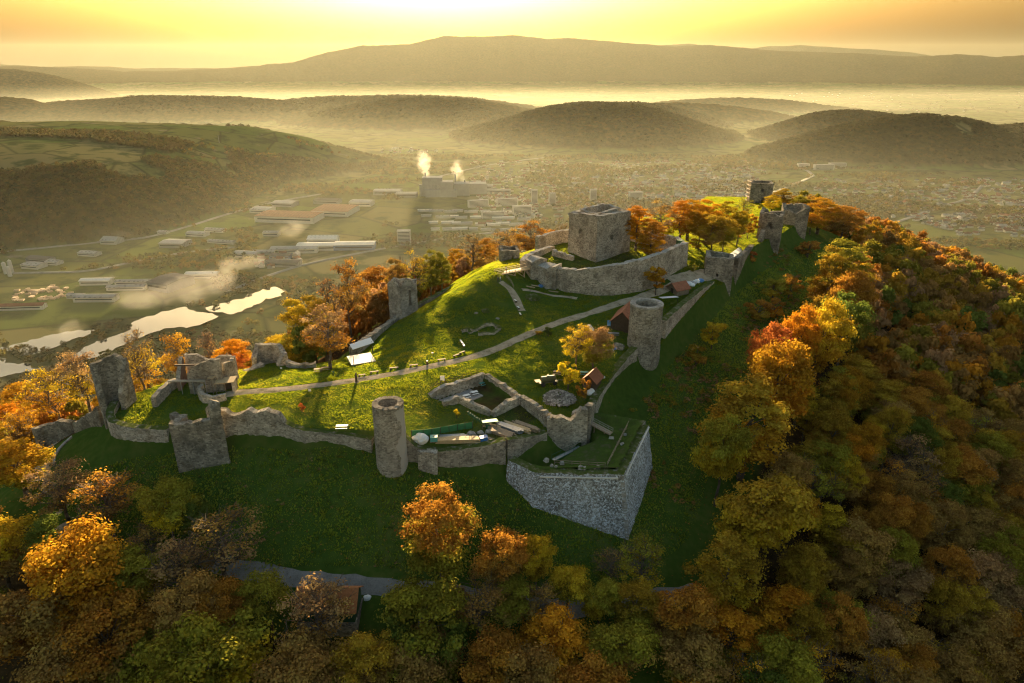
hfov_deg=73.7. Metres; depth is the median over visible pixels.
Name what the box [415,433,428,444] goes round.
covered heap
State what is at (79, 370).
thinning tree
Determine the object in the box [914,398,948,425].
broadleaf tree
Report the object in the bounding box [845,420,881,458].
broadleaf tree
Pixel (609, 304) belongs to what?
path
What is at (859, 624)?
broadleaf tree
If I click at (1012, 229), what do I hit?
houses
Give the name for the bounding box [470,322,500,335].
foundation
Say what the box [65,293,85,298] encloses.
factory hall
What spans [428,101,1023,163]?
woodland
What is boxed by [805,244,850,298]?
beech tree
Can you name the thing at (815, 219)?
broadleaf tree
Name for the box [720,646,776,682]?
thinning tree
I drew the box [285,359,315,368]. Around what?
boundary wall
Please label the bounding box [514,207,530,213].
window
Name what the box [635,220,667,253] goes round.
beech tree
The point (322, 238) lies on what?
factory hall
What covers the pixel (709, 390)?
undergrowth
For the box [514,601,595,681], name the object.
beech tree
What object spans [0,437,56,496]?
beech tree
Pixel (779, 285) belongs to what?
young tree
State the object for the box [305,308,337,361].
beech tree
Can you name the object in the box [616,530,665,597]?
thinning tree
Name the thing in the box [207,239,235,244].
factory hall
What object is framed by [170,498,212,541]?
broadleaf tree
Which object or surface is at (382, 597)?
young tree
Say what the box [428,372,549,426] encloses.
palace ruin
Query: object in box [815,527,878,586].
beech tree
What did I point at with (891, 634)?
broadleaf tree
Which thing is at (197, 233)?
factory hall
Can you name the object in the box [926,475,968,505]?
broadleaf tree
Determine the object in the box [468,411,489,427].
conveyor
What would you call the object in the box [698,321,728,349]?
young tree
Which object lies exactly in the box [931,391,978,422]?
broadleaf tree
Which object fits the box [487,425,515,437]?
timber stack
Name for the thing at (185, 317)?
water
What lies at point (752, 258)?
bush
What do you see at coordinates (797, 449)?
beech tree
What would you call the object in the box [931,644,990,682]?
broadleaf tree
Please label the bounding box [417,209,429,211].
building
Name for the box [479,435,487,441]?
blue crate
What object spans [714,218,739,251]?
broadleaf tree
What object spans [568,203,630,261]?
keep
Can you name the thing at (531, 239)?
thinning tree
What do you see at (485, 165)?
road
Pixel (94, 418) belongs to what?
terrace wall
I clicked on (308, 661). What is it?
broadleaf tree
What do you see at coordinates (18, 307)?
window
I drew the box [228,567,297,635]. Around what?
broadleaf tree
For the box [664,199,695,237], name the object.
beech tree
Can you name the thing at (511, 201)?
window
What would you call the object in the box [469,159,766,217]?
houses
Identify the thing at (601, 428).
footbridge
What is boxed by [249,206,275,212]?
factory hall
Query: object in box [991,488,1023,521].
broadleaf tree
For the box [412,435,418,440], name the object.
white bag
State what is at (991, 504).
beech tree
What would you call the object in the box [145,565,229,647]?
broadleaf tree
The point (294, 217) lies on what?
factory hall
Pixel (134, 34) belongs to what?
sky
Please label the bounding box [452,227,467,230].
building
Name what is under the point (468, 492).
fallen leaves
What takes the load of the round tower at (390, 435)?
on the ground at (742, 89)
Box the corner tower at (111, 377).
[89,353,136,428]
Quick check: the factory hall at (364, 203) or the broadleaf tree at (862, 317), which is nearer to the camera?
the broadleaf tree at (862, 317)
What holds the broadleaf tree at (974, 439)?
on the ground at (742, 89)
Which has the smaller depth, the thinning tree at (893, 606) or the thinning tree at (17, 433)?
the thinning tree at (893, 606)
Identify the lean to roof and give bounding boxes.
[730,247,741,256]
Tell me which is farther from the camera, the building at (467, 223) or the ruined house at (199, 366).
the building at (467, 223)
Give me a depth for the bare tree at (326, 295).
213.53 m
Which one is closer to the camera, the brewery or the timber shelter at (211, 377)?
the timber shelter at (211, 377)
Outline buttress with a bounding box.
[417,448,437,474]
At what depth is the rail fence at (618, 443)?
145.86 m
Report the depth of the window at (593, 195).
1905.87 m
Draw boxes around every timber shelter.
[207,376,215,393]
[214,376,237,393]
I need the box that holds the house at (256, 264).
[254,261,263,266]
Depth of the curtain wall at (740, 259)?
239.22 m
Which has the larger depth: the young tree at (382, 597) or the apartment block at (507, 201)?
the apartment block at (507, 201)
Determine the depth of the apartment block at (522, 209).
1756.65 m
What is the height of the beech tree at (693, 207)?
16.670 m
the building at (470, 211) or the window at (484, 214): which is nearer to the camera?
the window at (484, 214)
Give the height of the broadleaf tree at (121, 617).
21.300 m
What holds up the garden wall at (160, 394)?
on the ground at (742, 89)
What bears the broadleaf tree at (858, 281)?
on the ground at (742, 89)
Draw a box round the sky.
[0,0,1023,68]
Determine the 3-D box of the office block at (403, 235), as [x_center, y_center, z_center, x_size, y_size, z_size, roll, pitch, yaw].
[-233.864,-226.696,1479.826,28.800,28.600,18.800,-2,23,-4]
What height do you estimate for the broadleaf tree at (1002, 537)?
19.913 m
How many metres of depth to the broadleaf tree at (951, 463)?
166.19 m
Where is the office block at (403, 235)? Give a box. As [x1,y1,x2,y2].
[397,229,410,243]
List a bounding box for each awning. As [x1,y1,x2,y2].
[349,337,373,352]
[659,296,677,300]
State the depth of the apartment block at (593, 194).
1904.15 m
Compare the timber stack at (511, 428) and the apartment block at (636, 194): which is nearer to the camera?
the timber stack at (511, 428)
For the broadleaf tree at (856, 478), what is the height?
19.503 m
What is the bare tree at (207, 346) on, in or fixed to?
on the ground at (742, 89)
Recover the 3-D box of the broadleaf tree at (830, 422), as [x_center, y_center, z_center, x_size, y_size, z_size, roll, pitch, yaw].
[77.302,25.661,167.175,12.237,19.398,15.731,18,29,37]
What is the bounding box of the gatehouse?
[544,402,594,450]
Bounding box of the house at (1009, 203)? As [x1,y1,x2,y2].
[1005,201,1014,205]
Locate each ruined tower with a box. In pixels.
[251,343,287,365]
[756,207,784,254]
[781,203,809,238]
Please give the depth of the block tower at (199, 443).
141.53 m
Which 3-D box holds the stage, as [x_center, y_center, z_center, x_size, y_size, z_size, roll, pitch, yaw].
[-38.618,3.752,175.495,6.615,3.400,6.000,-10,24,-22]
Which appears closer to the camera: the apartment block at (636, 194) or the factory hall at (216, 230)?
the factory hall at (216, 230)
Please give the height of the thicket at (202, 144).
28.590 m
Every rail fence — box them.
[430,370,479,389]
[554,460,605,465]
[607,421,628,464]
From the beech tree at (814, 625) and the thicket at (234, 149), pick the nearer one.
the beech tree at (814, 625)
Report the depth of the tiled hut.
162.55 m
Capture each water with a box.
[0,329,95,355]
[0,358,39,376]
[74,307,217,358]
[202,287,285,313]
[773,175,814,191]
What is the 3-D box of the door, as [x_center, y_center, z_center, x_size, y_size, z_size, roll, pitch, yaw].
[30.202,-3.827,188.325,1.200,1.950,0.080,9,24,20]
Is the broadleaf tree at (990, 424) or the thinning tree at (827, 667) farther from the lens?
the broadleaf tree at (990, 424)
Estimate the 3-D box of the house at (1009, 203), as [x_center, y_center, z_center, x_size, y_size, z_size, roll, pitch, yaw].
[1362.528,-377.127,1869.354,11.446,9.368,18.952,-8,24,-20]
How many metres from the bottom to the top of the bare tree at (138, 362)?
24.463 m
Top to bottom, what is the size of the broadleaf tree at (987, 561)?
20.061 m
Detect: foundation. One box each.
[461,327,471,333]
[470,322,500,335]
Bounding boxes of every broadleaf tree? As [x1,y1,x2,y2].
[0,511,42,593]
[0,572,79,668]
[0,585,8,618]
[9,628,109,682]
[17,512,131,623]
[47,584,158,682]
[94,542,166,605]
[97,622,177,682]
[127,473,207,542]
[132,603,283,682]
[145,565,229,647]
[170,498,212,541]
[182,635,269,682]
[186,573,250,648]
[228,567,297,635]
[237,350,251,369]
[244,625,353,682]
[264,333,284,347]
[284,344,305,362]
[302,297,340,358]
[328,629,406,682]
[373,571,474,669]
[380,618,466,682]
[427,581,471,634]
[457,622,533,682]
[466,523,532,585]
[482,572,537,631]
[500,639,561,682]
[518,532,558,591]
[545,563,593,612]
[553,649,632,682]
[575,325,615,368]
[579,575,624,625]
[582,613,663,675]
[603,577,663,640]
[645,579,722,643]
[654,623,739,682]
[669,673,703,682]
[680,209,711,249]
[689,411,756,506]
[697,213,732,249]
[711,470,826,570]
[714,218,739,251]
[728,210,750,245]
[735,653,795,682]
[744,336,819,448]
[745,629,824,682]
[746,321,799,381]
[755,482,824,546]
[757,449,817,487]
[779,552,830,623]
[781,302,822,374]
[792,399,822,444]
[792,587,880,655]
[800,294,858,384]
[801,409,856,468]
[803,397,851,437]
[804,439,860,507]
[807,213,825,234]
[815,289,880,365]
[817,205,870,239]
[818,589,872,663]
[821,371,863,418]
[827,450,870,520]
[828,431,883,498]
[828,544,882,600]
[829,514,898,578]
[830,266,880,313]
[838,364,877,419]
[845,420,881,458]
[845,504,887,547]
[847,469,897,512]
[850,603,907,666]
[860,414,891,447]
[866,376,902,407]
[868,399,917,452]
[869,557,934,613]
[870,491,916,537]
[872,525,923,586]
[874,467,932,510]
[874,610,937,661]
[875,404,915,471]
[877,662,943,682]
[885,640,939,680]
[890,498,937,549]
[892,413,945,461]
[897,385,934,402]
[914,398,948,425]
[916,496,977,566]
[916,542,980,604]
[917,576,972,641]
[922,489,957,537]
[924,445,964,487]
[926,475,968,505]
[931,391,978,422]
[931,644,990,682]
[932,416,976,456]
[934,544,1018,603]
[935,621,1021,682]
[937,444,1004,504]
[944,500,1000,549]
[952,645,1006,682]
[958,455,998,503]
[964,428,1008,450]
[964,603,1023,670]
[967,407,1006,431]
[969,533,1023,590]
[970,429,1015,474]
[971,514,1023,561]
[975,548,1023,598]
[979,520,1023,578]
[979,582,1023,639]
[988,455,1023,501]
[988,475,1023,520]
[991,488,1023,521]
[996,513,1023,536]
[1000,606,1023,682]
[1001,418,1023,441]
[1013,430,1023,460]
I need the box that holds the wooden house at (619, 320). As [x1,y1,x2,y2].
[609,301,629,332]
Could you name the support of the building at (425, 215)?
on the ground at (742, 89)
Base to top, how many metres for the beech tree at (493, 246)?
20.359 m
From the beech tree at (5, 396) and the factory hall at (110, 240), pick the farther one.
the factory hall at (110, 240)
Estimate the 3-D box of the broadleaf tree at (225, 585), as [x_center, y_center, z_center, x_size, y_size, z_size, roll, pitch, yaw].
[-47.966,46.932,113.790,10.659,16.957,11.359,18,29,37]
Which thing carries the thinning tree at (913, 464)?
on the ground at (742, 89)
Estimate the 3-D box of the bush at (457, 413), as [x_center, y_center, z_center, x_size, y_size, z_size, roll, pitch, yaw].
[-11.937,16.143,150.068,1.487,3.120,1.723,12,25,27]
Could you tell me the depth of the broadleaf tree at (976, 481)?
165.75 m
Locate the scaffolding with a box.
[744,178,752,199]
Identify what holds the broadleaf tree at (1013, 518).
on the ground at (742, 89)
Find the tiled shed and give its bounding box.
[665,280,690,295]
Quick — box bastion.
[506,412,652,539]
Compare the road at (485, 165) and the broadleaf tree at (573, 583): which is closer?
the broadleaf tree at (573, 583)
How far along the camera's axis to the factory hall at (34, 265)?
1300.70 m
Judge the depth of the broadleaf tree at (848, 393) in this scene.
177.01 m
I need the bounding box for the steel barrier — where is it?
[167,380,207,393]
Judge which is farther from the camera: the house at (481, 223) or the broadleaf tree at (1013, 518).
the house at (481, 223)
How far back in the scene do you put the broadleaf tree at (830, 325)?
182.99 m
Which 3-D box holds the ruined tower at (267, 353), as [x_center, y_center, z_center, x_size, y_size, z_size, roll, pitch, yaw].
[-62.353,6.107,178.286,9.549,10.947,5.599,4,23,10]
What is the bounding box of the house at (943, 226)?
[940,224,948,228]
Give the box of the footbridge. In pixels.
[590,417,612,434]
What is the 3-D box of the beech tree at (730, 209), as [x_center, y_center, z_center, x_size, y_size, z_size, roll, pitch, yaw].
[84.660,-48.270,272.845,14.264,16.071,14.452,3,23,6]
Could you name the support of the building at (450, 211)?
on the ground at (742, 89)
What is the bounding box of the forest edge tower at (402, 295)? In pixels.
[387,277,417,319]
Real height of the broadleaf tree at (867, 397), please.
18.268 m
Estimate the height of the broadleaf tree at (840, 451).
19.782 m
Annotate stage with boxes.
[347,346,375,365]
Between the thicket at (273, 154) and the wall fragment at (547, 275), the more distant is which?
the thicket at (273, 154)
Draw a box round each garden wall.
[151,378,177,406]
[197,384,226,403]
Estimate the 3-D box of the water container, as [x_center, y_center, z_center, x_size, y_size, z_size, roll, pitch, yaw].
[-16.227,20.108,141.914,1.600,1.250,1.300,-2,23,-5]
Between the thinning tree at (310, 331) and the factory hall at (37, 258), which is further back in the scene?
the factory hall at (37, 258)
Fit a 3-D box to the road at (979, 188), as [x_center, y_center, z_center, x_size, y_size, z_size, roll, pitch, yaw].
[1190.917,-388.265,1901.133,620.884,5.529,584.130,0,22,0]
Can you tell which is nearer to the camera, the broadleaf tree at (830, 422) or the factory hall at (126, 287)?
the broadleaf tree at (830, 422)
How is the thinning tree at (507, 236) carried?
on the ground at (742, 89)
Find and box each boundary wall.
[243,362,264,371]
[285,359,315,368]
[349,315,398,355]
[418,283,454,308]
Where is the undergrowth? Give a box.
[629,245,806,504]
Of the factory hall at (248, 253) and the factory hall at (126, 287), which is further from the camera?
the factory hall at (248, 253)
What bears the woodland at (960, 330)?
on the ground at (742, 89)
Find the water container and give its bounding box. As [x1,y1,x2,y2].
[430,434,437,442]
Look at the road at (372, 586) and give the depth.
125.62 m
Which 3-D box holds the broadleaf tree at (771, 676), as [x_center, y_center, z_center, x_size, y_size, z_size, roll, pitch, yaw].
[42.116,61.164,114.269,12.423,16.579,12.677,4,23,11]
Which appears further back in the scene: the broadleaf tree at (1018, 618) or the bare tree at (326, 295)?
the bare tree at (326, 295)
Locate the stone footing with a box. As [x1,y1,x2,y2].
[297,598,362,636]
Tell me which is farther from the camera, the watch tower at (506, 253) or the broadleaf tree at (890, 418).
the watch tower at (506, 253)
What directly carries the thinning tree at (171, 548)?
on the ground at (742, 89)
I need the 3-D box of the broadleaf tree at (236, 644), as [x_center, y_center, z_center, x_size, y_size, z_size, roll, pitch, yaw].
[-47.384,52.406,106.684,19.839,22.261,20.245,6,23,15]
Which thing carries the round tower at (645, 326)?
on the ground at (742, 89)
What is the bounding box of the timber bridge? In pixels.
[494,263,530,276]
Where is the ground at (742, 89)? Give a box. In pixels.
[0,35,1023,682]
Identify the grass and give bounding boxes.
[36,242,822,582]
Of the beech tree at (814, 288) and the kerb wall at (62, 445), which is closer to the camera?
the kerb wall at (62, 445)
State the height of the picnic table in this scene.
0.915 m
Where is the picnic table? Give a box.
[335,424,347,430]
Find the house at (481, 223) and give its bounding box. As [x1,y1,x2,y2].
[478,222,485,225]
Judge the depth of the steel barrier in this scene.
160.23 m
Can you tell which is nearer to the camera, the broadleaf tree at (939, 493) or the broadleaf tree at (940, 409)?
the broadleaf tree at (939, 493)
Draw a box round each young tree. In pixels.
[379,592,422,627]
[556,361,581,389]
[643,266,667,294]
[662,219,680,234]
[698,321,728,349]
[746,213,758,238]
[757,278,788,301]
[783,273,804,299]
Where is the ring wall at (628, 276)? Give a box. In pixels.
[520,229,688,295]
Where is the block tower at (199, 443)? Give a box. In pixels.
[169,399,229,472]
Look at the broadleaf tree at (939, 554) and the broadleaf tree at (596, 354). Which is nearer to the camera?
the broadleaf tree at (939, 554)
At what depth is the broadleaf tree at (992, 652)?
131.46 m
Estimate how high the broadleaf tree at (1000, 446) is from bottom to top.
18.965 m
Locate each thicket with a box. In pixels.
[123,140,215,158]
[193,138,214,148]
[224,146,247,153]
[255,148,279,166]
[287,136,357,158]
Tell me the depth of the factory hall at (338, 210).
1737.64 m
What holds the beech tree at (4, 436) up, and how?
on the ground at (742, 89)
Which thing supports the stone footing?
on the ground at (742, 89)
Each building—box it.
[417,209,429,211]
[421,214,431,216]
[429,209,443,211]
[431,227,439,230]
[435,215,449,217]
[441,220,453,223]
[442,227,451,230]
[444,210,456,212]
[452,221,460,224]
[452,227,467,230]
[455,216,467,218]
[461,221,472,224]
[464,210,477,212]
[470,216,480,218]
[481,228,490,230]
[487,223,500,225]
[492,216,505,219]
[509,222,522,225]
[517,217,530,220]
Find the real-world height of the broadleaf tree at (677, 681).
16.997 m
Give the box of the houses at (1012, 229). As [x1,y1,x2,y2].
[814,176,1023,236]
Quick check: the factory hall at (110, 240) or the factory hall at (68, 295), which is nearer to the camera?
the factory hall at (68, 295)
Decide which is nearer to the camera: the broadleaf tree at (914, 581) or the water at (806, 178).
the broadleaf tree at (914, 581)
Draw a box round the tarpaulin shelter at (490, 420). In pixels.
[481,418,497,426]
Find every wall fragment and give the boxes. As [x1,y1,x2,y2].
[525,255,546,279]
[537,262,561,289]
[552,249,573,260]
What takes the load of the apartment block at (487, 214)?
on the ground at (742, 89)
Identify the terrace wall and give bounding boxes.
[31,418,75,450]
[72,406,103,432]
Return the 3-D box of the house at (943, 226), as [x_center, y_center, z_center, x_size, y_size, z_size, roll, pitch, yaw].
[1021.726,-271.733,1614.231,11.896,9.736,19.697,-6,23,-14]
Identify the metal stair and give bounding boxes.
[551,442,579,467]
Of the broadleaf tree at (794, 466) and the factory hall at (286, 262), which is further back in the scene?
the factory hall at (286, 262)
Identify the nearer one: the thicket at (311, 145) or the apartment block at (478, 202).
the apartment block at (478, 202)
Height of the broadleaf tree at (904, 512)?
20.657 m
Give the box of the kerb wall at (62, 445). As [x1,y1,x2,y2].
[52,435,71,465]
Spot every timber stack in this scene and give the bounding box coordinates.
[435,436,480,443]
[438,433,466,436]
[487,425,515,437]
[497,421,523,433]
[504,420,530,433]
[512,420,539,432]
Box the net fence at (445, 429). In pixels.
[411,421,472,437]
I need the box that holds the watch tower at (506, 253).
[499,245,519,260]
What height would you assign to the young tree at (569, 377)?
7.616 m
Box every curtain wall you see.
[106,401,169,442]
[221,406,286,437]
[284,420,373,452]
[406,433,505,467]
[587,346,637,412]
[661,280,713,338]
[732,244,753,284]
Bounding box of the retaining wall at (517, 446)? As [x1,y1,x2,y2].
[505,430,546,459]
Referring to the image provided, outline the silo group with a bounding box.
[1,260,13,276]
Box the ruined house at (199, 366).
[174,353,238,393]
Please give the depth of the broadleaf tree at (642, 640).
111.52 m
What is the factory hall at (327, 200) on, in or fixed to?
on the ground at (742, 89)
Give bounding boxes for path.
[226,282,672,396]
[499,281,525,310]
[521,288,577,298]
[576,289,654,319]
[667,269,717,282]
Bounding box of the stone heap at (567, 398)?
[543,389,576,406]
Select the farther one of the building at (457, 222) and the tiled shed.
the building at (457, 222)
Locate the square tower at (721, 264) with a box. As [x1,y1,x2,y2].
[704,250,734,295]
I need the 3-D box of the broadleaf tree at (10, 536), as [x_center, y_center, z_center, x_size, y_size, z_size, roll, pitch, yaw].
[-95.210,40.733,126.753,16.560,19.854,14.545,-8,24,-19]
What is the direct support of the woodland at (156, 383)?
on the ground at (742, 89)
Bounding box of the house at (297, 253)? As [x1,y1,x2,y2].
[292,250,300,256]
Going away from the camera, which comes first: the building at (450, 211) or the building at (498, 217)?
the building at (498, 217)
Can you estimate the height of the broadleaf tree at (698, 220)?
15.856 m
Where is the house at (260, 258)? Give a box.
[257,256,265,260]
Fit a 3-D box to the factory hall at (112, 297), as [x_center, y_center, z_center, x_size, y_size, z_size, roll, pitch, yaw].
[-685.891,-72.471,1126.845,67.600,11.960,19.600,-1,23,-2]
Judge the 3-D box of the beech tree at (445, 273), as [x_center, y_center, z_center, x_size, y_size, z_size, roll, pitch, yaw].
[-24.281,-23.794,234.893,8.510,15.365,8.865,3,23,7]
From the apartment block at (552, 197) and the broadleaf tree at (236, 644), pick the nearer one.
the broadleaf tree at (236, 644)
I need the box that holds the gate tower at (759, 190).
[747,180,773,202]
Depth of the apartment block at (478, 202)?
1838.75 m
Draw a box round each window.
[0,307,39,308]
[75,299,111,299]
[148,285,165,288]
[257,218,309,220]
[335,247,371,247]
[397,232,409,243]
[469,200,487,206]
[483,212,503,216]
[498,199,516,205]
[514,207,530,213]
[532,191,536,203]
[590,193,596,198]
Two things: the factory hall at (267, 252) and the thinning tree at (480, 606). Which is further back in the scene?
the factory hall at (267, 252)
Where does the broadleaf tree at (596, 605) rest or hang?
on the ground at (742, 89)
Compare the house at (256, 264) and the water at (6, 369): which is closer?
the water at (6, 369)
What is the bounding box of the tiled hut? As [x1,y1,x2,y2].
[580,367,603,389]
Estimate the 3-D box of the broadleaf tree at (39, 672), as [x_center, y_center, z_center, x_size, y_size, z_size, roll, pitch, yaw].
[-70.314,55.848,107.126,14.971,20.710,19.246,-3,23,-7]
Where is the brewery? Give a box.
[419,172,486,196]
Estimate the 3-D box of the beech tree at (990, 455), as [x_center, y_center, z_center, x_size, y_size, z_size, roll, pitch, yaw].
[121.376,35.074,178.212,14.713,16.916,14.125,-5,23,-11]
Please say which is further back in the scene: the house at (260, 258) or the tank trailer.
the house at (260, 258)
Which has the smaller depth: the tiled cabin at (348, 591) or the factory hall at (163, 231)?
the tiled cabin at (348, 591)
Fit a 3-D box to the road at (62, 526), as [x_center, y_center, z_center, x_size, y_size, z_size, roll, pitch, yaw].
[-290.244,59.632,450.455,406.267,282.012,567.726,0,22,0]
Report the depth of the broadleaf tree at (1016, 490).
166.33 m
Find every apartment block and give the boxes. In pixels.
[467,199,488,207]
[481,210,505,218]
[495,197,517,205]
[512,205,531,214]
[531,189,537,203]
[548,192,555,203]
[590,189,596,200]
[628,191,642,199]
[797,163,809,167]
[813,164,834,169]
[828,163,846,167]
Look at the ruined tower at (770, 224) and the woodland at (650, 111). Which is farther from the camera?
the woodland at (650, 111)
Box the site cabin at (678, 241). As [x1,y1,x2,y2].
[676,239,684,243]
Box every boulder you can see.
[363,595,370,600]
[467,431,475,435]
[482,308,489,312]
[525,293,539,300]
[613,342,624,349]
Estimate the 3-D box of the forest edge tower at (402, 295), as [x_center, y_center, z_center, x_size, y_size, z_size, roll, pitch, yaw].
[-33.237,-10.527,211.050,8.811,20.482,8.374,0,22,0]
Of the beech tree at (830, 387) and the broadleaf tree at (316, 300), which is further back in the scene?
the broadleaf tree at (316, 300)
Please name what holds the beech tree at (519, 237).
on the ground at (742, 89)
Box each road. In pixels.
[7,194,320,251]
[12,247,234,273]
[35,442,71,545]
[202,552,692,618]
[226,230,505,291]
[440,157,542,175]
[893,184,982,221]
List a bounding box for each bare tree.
[120,327,160,389]
[193,331,218,358]
[314,276,346,354]
[458,232,484,270]
[591,545,628,580]
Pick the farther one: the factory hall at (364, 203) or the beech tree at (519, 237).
the factory hall at (364, 203)
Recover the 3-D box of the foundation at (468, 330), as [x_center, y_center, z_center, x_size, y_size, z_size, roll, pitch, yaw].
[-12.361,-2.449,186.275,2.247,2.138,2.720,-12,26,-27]
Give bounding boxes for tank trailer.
[534,375,557,386]
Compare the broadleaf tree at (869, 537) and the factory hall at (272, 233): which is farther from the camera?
the factory hall at (272, 233)
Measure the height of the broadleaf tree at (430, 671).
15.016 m
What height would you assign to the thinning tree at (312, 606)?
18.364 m
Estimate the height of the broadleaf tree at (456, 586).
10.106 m
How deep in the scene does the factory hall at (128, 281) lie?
1202.97 m
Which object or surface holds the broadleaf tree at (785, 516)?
on the ground at (742, 89)
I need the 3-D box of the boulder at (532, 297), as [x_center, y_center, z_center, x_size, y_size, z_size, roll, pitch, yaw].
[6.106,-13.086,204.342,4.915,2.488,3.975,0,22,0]
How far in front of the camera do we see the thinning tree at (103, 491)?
132.31 m
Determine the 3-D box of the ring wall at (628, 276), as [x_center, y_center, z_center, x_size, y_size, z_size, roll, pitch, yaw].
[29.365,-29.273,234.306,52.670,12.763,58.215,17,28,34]
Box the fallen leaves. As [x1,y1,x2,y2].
[0,234,1021,682]
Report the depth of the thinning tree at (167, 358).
185.25 m
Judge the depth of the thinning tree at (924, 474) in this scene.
160.94 m
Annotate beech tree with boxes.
[0,380,57,419]
[0,401,43,459]
[0,420,10,449]
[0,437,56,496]
[17,511,77,581]
[87,387,98,407]
[211,338,251,369]
[272,297,319,362]
[296,294,325,363]
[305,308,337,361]
[345,263,390,295]
[378,257,409,301]
[394,480,486,578]
[418,249,441,295]
[435,251,452,289]
[444,248,473,280]
[467,237,498,269]
[482,243,499,260]
[498,233,534,250]
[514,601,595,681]
[624,205,655,250]
[630,213,639,239]
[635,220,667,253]
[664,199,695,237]
[673,199,710,239]
[679,527,771,614]
[689,600,778,674]
[693,371,798,482]
[694,199,724,239]
[718,201,740,218]
[746,583,815,643]
[762,195,781,210]
[769,599,835,659]
[772,188,794,203]
[773,538,845,591]
[781,439,831,492]
[784,371,819,426]
[788,196,812,204]
[802,236,883,301]
[803,502,850,552]
[804,197,843,234]
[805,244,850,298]
[812,365,865,405]
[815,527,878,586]
[818,371,850,415]
[833,352,882,391]
[852,644,917,682]
[856,379,909,423]
[856,422,890,472]
[897,369,956,416]
[900,393,937,432]
[918,426,965,476]
[948,582,1002,643]
[959,448,1006,494]
[964,491,1003,525]
[982,427,1023,478]
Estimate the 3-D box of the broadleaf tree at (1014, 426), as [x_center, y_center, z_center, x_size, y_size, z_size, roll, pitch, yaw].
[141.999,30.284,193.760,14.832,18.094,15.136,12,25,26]
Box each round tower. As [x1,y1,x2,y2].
[372,396,407,477]
[627,297,663,370]
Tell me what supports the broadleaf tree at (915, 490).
on the ground at (742, 89)
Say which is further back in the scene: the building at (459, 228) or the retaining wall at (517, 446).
the building at (459, 228)
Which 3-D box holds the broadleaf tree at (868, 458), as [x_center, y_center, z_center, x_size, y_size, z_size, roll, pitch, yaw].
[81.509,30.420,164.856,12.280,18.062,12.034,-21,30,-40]
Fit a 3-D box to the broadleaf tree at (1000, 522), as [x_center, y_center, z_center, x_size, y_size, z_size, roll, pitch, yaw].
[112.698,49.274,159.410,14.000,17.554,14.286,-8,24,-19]
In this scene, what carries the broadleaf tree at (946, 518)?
on the ground at (742, 89)
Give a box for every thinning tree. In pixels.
[0,409,33,456]
[0,418,14,434]
[10,405,38,451]
[14,363,77,419]
[17,456,94,527]
[43,347,98,411]
[61,466,142,540]
[122,518,171,557]
[128,345,171,392]
[139,531,217,605]
[156,330,193,374]
[176,501,269,590]
[271,570,356,648]
[298,303,354,368]
[330,255,371,343]
[398,245,431,291]
[455,570,513,638]
[488,224,523,254]
[513,220,550,250]
[520,580,567,629]
[559,321,594,369]
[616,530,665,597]
[646,197,683,230]
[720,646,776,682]
[734,195,758,215]
[787,450,848,501]
[787,629,843,682]
[834,647,909,682]
[861,592,924,632]
[874,455,912,494]
[882,431,944,477]
[898,450,951,501]
[919,401,953,438]
[924,635,956,678]
[953,417,989,440]
[966,415,1006,440]
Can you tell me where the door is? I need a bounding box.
[619,324,623,330]
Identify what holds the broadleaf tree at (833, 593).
on the ground at (742, 89)
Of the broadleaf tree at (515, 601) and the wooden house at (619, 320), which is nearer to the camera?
the broadleaf tree at (515, 601)
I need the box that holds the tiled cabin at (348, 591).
[293,586,362,621]
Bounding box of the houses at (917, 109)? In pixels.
[786,92,1022,111]
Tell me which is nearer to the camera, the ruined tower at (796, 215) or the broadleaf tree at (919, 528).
the broadleaf tree at (919, 528)
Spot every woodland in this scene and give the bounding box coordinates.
[0,123,396,245]
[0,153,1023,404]
[4,190,1023,452]
[28,332,359,456]
[101,94,485,119]
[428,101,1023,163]
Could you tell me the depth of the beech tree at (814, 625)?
120.42 m
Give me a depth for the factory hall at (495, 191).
2022.37 m
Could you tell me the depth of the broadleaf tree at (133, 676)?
106.00 m
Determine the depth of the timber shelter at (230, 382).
159.04 m
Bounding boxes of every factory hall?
[0,302,47,310]
[20,261,47,269]
[25,255,55,261]
[44,259,63,264]
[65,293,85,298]
[72,293,119,302]
[77,250,101,256]
[79,278,113,285]
[99,236,124,244]
[105,284,147,290]
[114,279,150,284]
[146,273,194,292]
[157,230,169,233]
[158,239,192,247]
[184,271,219,278]
[185,231,209,236]
[203,227,226,232]
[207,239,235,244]
[234,250,260,257]
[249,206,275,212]
[253,249,275,254]
[254,210,324,223]
[262,231,280,236]
[265,259,301,266]
[269,246,318,252]
[269,253,292,258]
[271,200,298,206]
[296,242,333,250]
[306,235,339,241]
[311,204,359,216]
[313,198,341,203]
[333,241,375,250]
[349,199,374,206]
[373,189,401,194]
[396,192,417,197]
[469,184,492,188]
[487,189,510,193]
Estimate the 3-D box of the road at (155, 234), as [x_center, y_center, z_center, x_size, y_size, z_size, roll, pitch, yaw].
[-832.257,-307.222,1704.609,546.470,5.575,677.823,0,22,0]
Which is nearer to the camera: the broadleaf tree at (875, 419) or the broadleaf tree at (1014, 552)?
the broadleaf tree at (1014, 552)
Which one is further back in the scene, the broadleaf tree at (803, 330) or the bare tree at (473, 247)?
the bare tree at (473, 247)
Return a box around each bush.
[298,403,305,412]
[453,409,460,418]
[544,326,551,336]
[575,378,591,398]
[685,343,706,365]
[689,238,701,248]
[689,263,697,271]
[743,299,775,320]
[750,251,757,263]
[760,296,785,317]
[794,240,820,257]
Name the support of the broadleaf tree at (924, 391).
on the ground at (742, 89)

